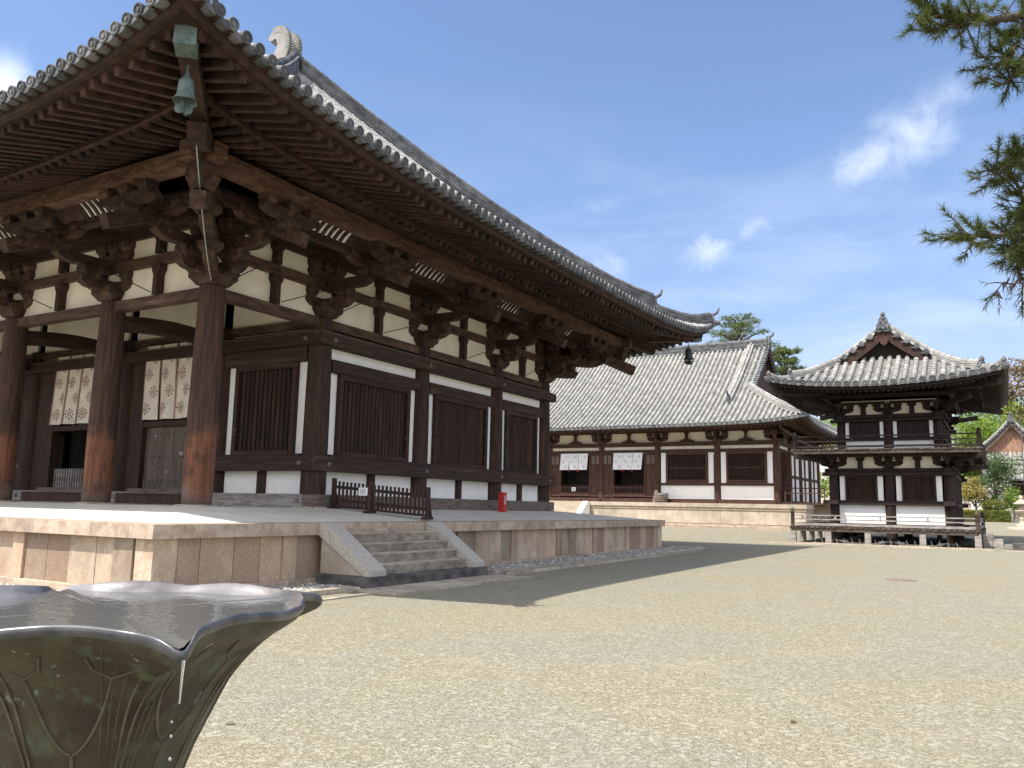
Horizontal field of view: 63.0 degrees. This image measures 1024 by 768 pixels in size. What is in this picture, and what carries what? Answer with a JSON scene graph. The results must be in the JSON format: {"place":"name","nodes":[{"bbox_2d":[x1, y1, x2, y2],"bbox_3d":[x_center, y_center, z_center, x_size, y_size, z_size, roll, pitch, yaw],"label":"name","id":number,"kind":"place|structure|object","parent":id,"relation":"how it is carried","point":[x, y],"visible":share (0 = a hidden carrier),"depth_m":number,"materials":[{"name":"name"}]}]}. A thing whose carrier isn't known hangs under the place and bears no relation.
{"place":"outdoors","nodes":[
{"label":"outdoors","id":0,"kind":"place"},
{"bbox_2d":[0,0,1023,511],"label":"sky","id":1,"kind":"structure","parent":0,"point":[780,162],"materials":[{"name":"blue"}]},
{"bbox_2d":[185,522,1023,767],"bbox_3d":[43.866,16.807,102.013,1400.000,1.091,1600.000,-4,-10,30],"label":"gravel court","id":2,"kind":"object","parent":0,"point":[733,648],"visible":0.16,"depth_m":7.61,"materials":[{"name":"beige gravel"}]},
{"bbox_2d":[0,581,322,767],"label":"bronze basin","id":3,"kind":"object","parent":2,"relation":"on","point":[78,696],"visible":0.94,"depth_m":1.69,"materials":[{"name":"metal"}]},
{"bbox_2d":[0,589,295,648],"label":"basin water","id":4,"kind":"structure","parent":3,"relation":"in","point":[177,620],"depth_m":1.99,"materials":[{"name":"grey liquid"}]},
{"bbox_2d":[168,660,184,760],"bbox_3d":[-0.610,0.879,1.446,0.042,0.776,0.013,-4,-10,30],"label":"water trickle","id":5,"kind":"object","parent":3,"relation":"attached to","point":[181,683],"visible":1,"depth_m":1.49,"materials":[{"name":"white"}]},
{"bbox_2d":[0,499,664,589],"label":"stone podium","id":6,"kind":"object","parent":2,"relation":"on","point":[58,545],"visible":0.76,"depth_m":14.23,"materials":[{"name":"stone"}]},
{"bbox_2d":[0,0,719,510],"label":"temple hall","id":7,"kind":"structure","parent":6,"relation":"on","point":[326,276],"depth_m":19.80,"materials":[{"name":"brown wood"}]},
{"bbox_2d":[49,354,94,424],"bbox_3d":[-12.791,0.149,24.387,2.399,2.037,0.142,-4,-10,30],"label":"curtain","id":8,"kind":"object","parent":7,"relation":"hanging from","point":[67,388],"depth_m":24.39,"materials":[{"name":"white fabric"}]},
{"bbox_2d":[142,427,170,488],"bbox_3d":[-9.538,1.987,22.488,0.992,1.650,0.126,-4,-10,30],"label":"door","id":9,"kind":"structure","parent":7,"relation":"in","point":[156,463],"depth_m":22.46,"materials":[{"name":"brown wood"}]},
{"bbox_2d":[142,342,192,419],"bbox_3d":[-9.189,-0.081,22.322,2.399,2.037,0.137,-4,-10,30],"label":"curtain","id":10,"kind":"object","parent":7,"relation":"hanging from","point":[174,397],"depth_m":22.28,"materials":[{"name":"white fabric"}]},
{"bbox_2d":[167,426,186,488],"bbox_3d":[-8.673,1.931,21.989,0.992,1.650,0.126,-4,-10,30],"label":"door","id":11,"kind":"structure","parent":7,"relation":"in","point":[178,433],"depth_m":22.06,"materials":[{"name":"brown wood"}]},
{"bbox_2d":[172,65,196,115],"bbox_3d":[-4.720,-4.263,12.105,0.335,0.760,0.335,3,-9,-15],"label":"wind bell","id":12,"kind":"object","parent":7,"relation":"hanging from","point":[184,101],"visible":1,"depth_m":12.05,"materials":[{"name":"green metal"}]},
{"bbox_2d":[230,362,299,454],"bbox_3d":[-6.060,0.630,20.623,2.097,2.223,0.270,-4,-10,30],"label":"lattice window","id":13,"kind":"structure","parent":7,"relation":"in","point":[265,407],"depth_m":20.62,"materials":[{"name":"brown wood"}]},
{"bbox_2d":[333,374,410,461],"bbox_3d":[-3.582,0.934,21.518,0.270,1.983,2.839,-4,-10,30],"label":"lattice window","id":14,"kind":"structure","parent":7,"relation":"in","point":[372,418],"depth_m":21.44,"materials":[{"name":"brown wood"}]},
{"bbox_2d":[430,395,488,468],"bbox_3d":[-1.570,1.479,24.943,0.270,1.983,2.840,-4,-10,30],"label":"lattice window","id":15,"kind":"structure","parent":7,"relation":"in","point":[459,436],"depth_m":24.86,"materials":[{"name":"brown wood"}]},
{"bbox_2d":[503,410,537,473],"bbox_3d":[0.257,1.974,28.051,0.270,1.983,2.097,-4,-10,30],"label":"lattice window","id":16,"kind":"structure","parent":7,"relation":"in","point":[520,429],"depth_m":28.01,"materials":[{"name":"brown wood"}]},
{"bbox_2d":[683,343,693,364],"bbox_3d":[6.649,-1.126,31.446,0.380,0.837,0.380,3,-9,-15],"label":"wind bell","id":17,"kind":"object","parent":7,"relation":"hanging from","point":[688,358],"visible":1,"depth_m":31.38,"materials":[{"name":"brown metal"}]},
{"bbox_2d":[326,478,432,519],"bbox_3d":[-3.022,2.614,19.105,2.520,0.906,0.440,-2,-9,20],"label":"picket barrier","id":18,"kind":"object","parent":6,"relation":"on","point":[370,504],"visible":0.98,"depth_m":19.05,"materials":[{"name":"brown wood"}]},
{"bbox_2d":[358,488,367,495],"bbox_3d":[-3.423,2.474,19.213,0.230,0.180,0.014,-2,-9,20],"label":"notice sign","id":19,"kind":"object","parent":18,"relation":"attached to","point":[363,491],"visible":1,"depth_m":19.20,"materials":[{"name":"white paper"}]},
{"bbox_2d":[498,492,506,511],"bbox_3d":[-0.294,3.574,25.287,0.210,0.610,0.210,-4,-10,30],"label":"extinguisher box","id":20,"kind":"object","parent":6,"relation":"on","point":[502,501],"visible":1,"depth_m":25.21,"materials":[{"name":"red paint"}]},
{"bbox_2d":[316,522,487,588],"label":"stone stairs","id":21,"kind":"structure","parent":2,"relation":"on","point":[435,551],"depth_m":15.47,"materials":[{"name":"grey stone"}]},
{"bbox_2d":[356,574,532,595],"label":"paving slab","id":22,"kind":"structure","parent":2,"relation":"on","point":[412,588],"depth_m":14.89,"materials":[{"name":"stone"}]},
{"bbox_2d":[303,545,706,595],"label":"gutter kerb","id":23,"kind":"structure","parent":2,"relation":"on","point":[334,590],"depth_m":19.29,"materials":[{"name":"stone"}]},
{"bbox_2d":[322,550,704,600],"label":"flush kerb","id":24,"kind":"structure","parent":2,"relation":"on","point":[507,573],"depth_m":18.98,"materials":[{"name":"stone"}]},
{"bbox_2d":[554,501,589,513],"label":"hall stairs","id":25,"kind":"structure","parent":2,"relation":"on","point":[583,507],"depth_m":58.98,"materials":[{"name":"stone"}]},
{"bbox_2d":[549,501,829,530],"bbox_3d":[6.112,10.703,69.355,39.500,1.768,19.350,-4,-10,30],"label":"hall podium","id":26,"kind":"object","parent":2,"relation":"on","point":[730,516],"visible":0.3,"depth_m":54.87,"materials":[{"name":"stone"}]},
{"bbox_2d":[655,493,667,502],"bbox_3d":[10.437,7.941,58.326,0.940,0.660,0.940,-4,-10,30],"label":"wooden tub","id":27,"kind":"object","parent":26,"relation":"on","point":[661,497],"visible":0.91,"depth_m":57.95,"materials":[{"name":"grey wood"}]},
{"bbox_2d":[549,332,836,508],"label":"lecture hall","id":28,"kind":"structure","parent":26,"relation":"on","point":[717,422],"depth_m":60.28,"materials":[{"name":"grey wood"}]},
{"bbox_2d":[551,455,559,495],"bbox_3d":[3.295,6.942,63.534,0.780,3.120,0.105,-4,-10,30],"label":"door","id":29,"kind":"structure","parent":28,"relation":"in","point":[555,458],"depth_m":63.46,"materials":[{"name":"brown wood"}]},
{"bbox_2d":[560,453,590,471],"bbox_3d":[4.686,5.901,62.744,2.711,1.367,0.179,-4,-10,30],"label":"curtain","id":30,"kind":"object","parent":28,"relation":"attached to","point":[571,463],"depth_m":62.71,"materials":[{"name":"white fabric"}]},
{"bbox_2d":[590,454,598,496],"bbox_3d":[6.183,6.757,61.866,0.780,3.120,0.105,-4,-10,30],"label":"door","id":31,"kind":"structure","parent":28,"relation":"in","point":[594,466],"depth_m":61.87,"materials":[{"name":"red wood"}]},
{"bbox_2d":[603,454,612,496],"bbox_3d":[7.034,6.702,61.374,0.780,3.120,0.105,-4,-10,30],"label":"door","id":32,"kind":"structure","parent":28,"relation":"in","point":[607,457],"depth_m":61.34,"materials":[{"name":"red wood"}]},
{"bbox_2d":[613,452,645,470],"bbox_3d":[8.424,5.660,60.581,2.711,1.367,0.188,-4,-10,30],"label":"curtain","id":33,"kind":"object","parent":28,"relation":"hanging from","point":[623,461],"depth_m":60.60,"materials":[{"name":"white fabric"}]},
{"bbox_2d":[645,453,654,496],"bbox_3d":[9.922,6.516,59.707,0.780,3.120,0.105,-4,-10,30],"label":"door","id":34,"kind":"structure","parent":28,"relation":"in","point":[649,457],"depth_m":59.71,"materials":[{"name":"red wood"}]},
{"bbox_2d":[666,452,708,481],"bbox_3d":[12.258,5.810,58.514,3.040,2.015,0.270,-4,-10,30],"label":"lattice window","id":35,"kind":"structure","parent":28,"relation":"in","point":[686,459],"depth_m":58.53,"materials":[{"name":"red wood"}]},
{"bbox_2d":[726,451,767,481],"bbox_3d":[15.847,5.579,56.442,2.740,2.015,0.270,-4,-10,30],"label":"lattice window","id":36,"kind":"structure","parent":28,"relation":"in","point":[750,459],"depth_m":56.45,"materials":[{"name":"red wood"}]},
{"bbox_2d":[780,452,791,499],"bbox_3d":[18.195,6.123,55.742,0.700,3.160,0.680,-4,-10,30],"label":"door","id":37,"kind":"structure","parent":28,"relation":"in","point":[785,457],"depth_m":55.93,"materials":[{"name":"red wood"}]},
{"bbox_2d":[707,312,780,371],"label":"pine tree","id":38,"kind":"object","parent":2,"relation":"on","point":[736,327],"visible":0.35,"depth_m":88.43,"materials":[{"name":"green plant"}]},
{"bbox_2d":[772,345,807,375],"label":"pine tree","id":39,"kind":"object","parent":2,"relation":"on","point":[783,351],"visible":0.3,"depth_m":83.63,"materials":[{"name":"green plant"}]},
{"bbox_2d":[816,416,836,468],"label":"maple tree","id":40,"kind":"object","parent":2,"relation":"on","point":[832,424],"visible":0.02,"depth_m":79.03,"materials":[{"name":"green plant"}]},
{"bbox_2d":[820,471,863,500],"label":"green shrub","id":41,"kind":"object","parent":2,"relation":"on","point":[824,482],"visible":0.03,"depth_m":76.26,"materials":[{"name":"green plant"}]},
{"bbox_2d":[768,541,1023,551],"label":"terrace kerb","id":42,"kind":"structure","parent":2,"relation":"on","point":[923,547],"depth_m":33.46,"materials":[{"name":"stone"}]},
{"bbox_2d":[823,535,973,546],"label":"tower base stones","id":43,"kind":"object","parent":2,"relation":"on","point":[964,542],"visible":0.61,"depth_m":37.18,"materials":[{"name":"grey stone"}]},
{"bbox_2d":[764,311,1009,543],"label":"drum tower","id":44,"kind":"structure","parent":43,"relation":"on","point":[889,399],"depth_m":36.29,"materials":[{"name":"brown wood"}]},
{"bbox_2d":[845,476,877,500],"bbox_3d":[15.325,4.567,36.643,1.316,1.065,0.250,-4,-10,30],"label":"lattice window","id":45,"kind":"structure","parent":44,"relation":"in","point":[856,487],"depth_m":36.63,"materials":[{"name":"brown wood"}]},
{"bbox_2d":[883,482,895,500],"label":"lattice window","id":46,"kind":"structure","parent":44,"relation":"in","point":[883,482],"depth_m":42.63,"materials":[{"name":"brown wood"}]},
{"bbox_2d":[901,476,936,500],"bbox_3d":[17.297,4.440,35.505,1.316,1.065,0.250,-4,-10,30],"label":"lattice window","id":47,"kind":"structure","parent":44,"relation":"in","point":[914,488],"depth_m":35.48,"materials":[{"name":"brown wood"}]},
{"bbox_2d":[936,482,944,501],"bbox_3d":[20.879,5.411,41.602,1.226,1.025,0.025,-4,-10,30],"label":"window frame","id":48,"kind":"structure","parent":44,"relation":"in","point":[942,482],"depth_m":41.35,"materials":[{"name":"brown wood"}]},
{"bbox_2d":[789,507,1012,549],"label":"railed terrace","id":49,"kind":"structure","parent":2,"relation":"on","point":[982,538],"depth_m":34.43,"materials":[{"name":"brown wood"}]},
{"bbox_2d":[885,579,916,581],"bbox_3d":[8.379,4.237,18.001,0.632,0.034,0.632,-4,-10,30],"label":"drain cover","id":50,"kind":"object","parent":2,"relation":"on","point":[903,580],"visible":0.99,"depth_m":17.90,"materials":[{"name":"beige stone"}]},
{"bbox_2d":[894,0,1023,324],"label":"overhanging pine","id":51,"kind":"object","parent":2,"relation":"on","point":[956,18],"visible":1,"depth_m":6.46,"materials":[{"name":"green plant"}]},
{"bbox_2d":[962,499,972,509],"bbox_3d":[34.254,9.507,63.047,1.000,1.670,0.500,-4,-10,30],"label":"notice shelter","id":52,"kind":"object","parent":2,"relation":"on","point":[969,504],"visible":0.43,"depth_m":62.94,"materials":[{"name":"beige paint"}]},
{"bbox_2d":[952,412,998,483],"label":"broadleaf tree","id":53,"kind":"object","parent":2,"relation":"on","point":[959,415],"visible":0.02,"depth_m":94.44,"materials":[{"name":"green plant"}]},
{"bbox_2d":[961,476,990,508],"bbox_3d":[35.432,8.841,64.431,2.698,3.607,2.740,-4,-10,30],"label":"bush","id":54,"kind":"object","parent":2,"relation":"on","point":[970,490],"visible":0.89,"depth_m":63.95,"materials":[{"name":"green plant"}]},
{"bbox_2d":[962,485,1007,509],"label":"garden wall","id":55,"kind":"structure","parent":2,"relation":"on","point":[989,496],"depth_m":67.51,"materials":[{"name":"white paint"}]},
{"bbox_2d":[951,413,1022,482],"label":"maple tree","id":56,"kind":"object","parent":2,"relation":"on","point":[986,432],"visible":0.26,"depth_m":82.12,"materials":[{"name":"green plant"}]},
{"bbox_2d":[963,509,1010,521],"bbox_3d":[34.468,9.848,62.493,5.062,1.000,0.978,-4,-10,30],"label":"hedge","id":57,"kind":"object","parent":2,"relation":"on","point":[1001,515],"visible":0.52,"depth_m":61.54,"materials":[{"name":"green plant"}]},
{"bbox_2d":[951,396,1023,446],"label":"maple tree","id":58,"kind":"object","parent":2,"relation":"on","point":[1004,415],"visible":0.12,"depth_m":85.70,"materials":[{"name":"green plant"}]},
{"bbox_2d":[961,412,1023,508],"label":"gabled hall","id":59,"kind":"structure","parent":2,"relation":"on","point":[1005,438],"depth_m":75.02,"materials":[{"name":"white paint"}]},
{"bbox_2d":[980,499,1009,509],"bbox_3d":[36.160,9.466,62.512,1.939,1.699,1.773,-4,-10,30],"label":"topiary bush","id":60,"kind":"object","parent":2,"relation":"on","point":[991,504],"visible":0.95,"depth_m":62.22,"materials":[{"name":"green plant"}]},
{"bbox_2d":[967,448,1023,499],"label":"garden tree","id":61,"kind":"object","parent":2,"relation":"on","point":[994,477],"visible":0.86,"depth_m":64.79,"materials":[{"name":"green plant"}]},
{"bbox_2d":[988,357,1023,427],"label":"broadleaf tree","id":62,"kind":"object","parent":2,"relation":"on","point":[1015,374],"visible":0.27,"depth_m":88.87,"materials":[{"name":"green plant"}]},
{"bbox_2d":[999,486,1023,521],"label":"garden tree","id":63,"kind":"object","parent":2,"relation":"on","point":[1010,499],"visible":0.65,"depth_m":63.54,"materials":[{"name":"green plant"}]},
{"bbox_2d":[1011,509,1018,522],"bbox_3d":[38.020,9.523,60.152,3.700,0.977,0.080,-4,-10,30],"label":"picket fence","id":64,"kind":"object","parent":2,"relation":"on","point":[1013,512],"visible":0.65,"depth_m":60.94,"materials":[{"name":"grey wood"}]},
{"bbox_2d":[1007,495,1023,529],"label":"stone lantern","id":65,"kind":"object","parent":2,"relation":"on","point":[1019,503],"visible":0.98,"depth_m":50.99,"materials":[{"name":"beige stone"}]},
{"bbox_2d":[1012,543,1023,549],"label":"stone block","id":66,"kind":"structure","parent":2,"relation":"on","point":[1018,546],"depth_m":32.37,"materials":[{"name":"grey stone"}]},
{"bbox_2d":[1019,415,1023,475],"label":"thin pole","id":67,"kind":"object","parent":2,"relation":"on","point":[1021,445],"visible":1,"depth_m":43.93,"materials":[{"name":"metal"}]},
{"bbox_2d":[971,494,1004,509],"bbox_3d":[36.731,9.512,64.252,2.482,2.064,2.560,-4,-10,30],"label":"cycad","id":68,"kind":"object","parent":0,"point":[992,498],"visible":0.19,"depth_m":64.01,"materials":[{"name":"green plant"}]},
{"bbox_2d":[1002,461,1023,521],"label":"gate house","id":69,"kind":"structure","parent":0,"point":[1019,481],"depth_m":66.22,"materials":[{"name":"white paint"}]},
{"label":"gutter bed","id":70,"kind":"structure","parent":0,"visible":0},
{"bbox_2d":[0,546,701,590],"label":"gutter pebbles","id":71,"kind":"object","parent":70,"relation":"on","point":[306,586],"visible":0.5,"depth_m":21.54,"materials":[{"name":"grey gravel"}]}
]}

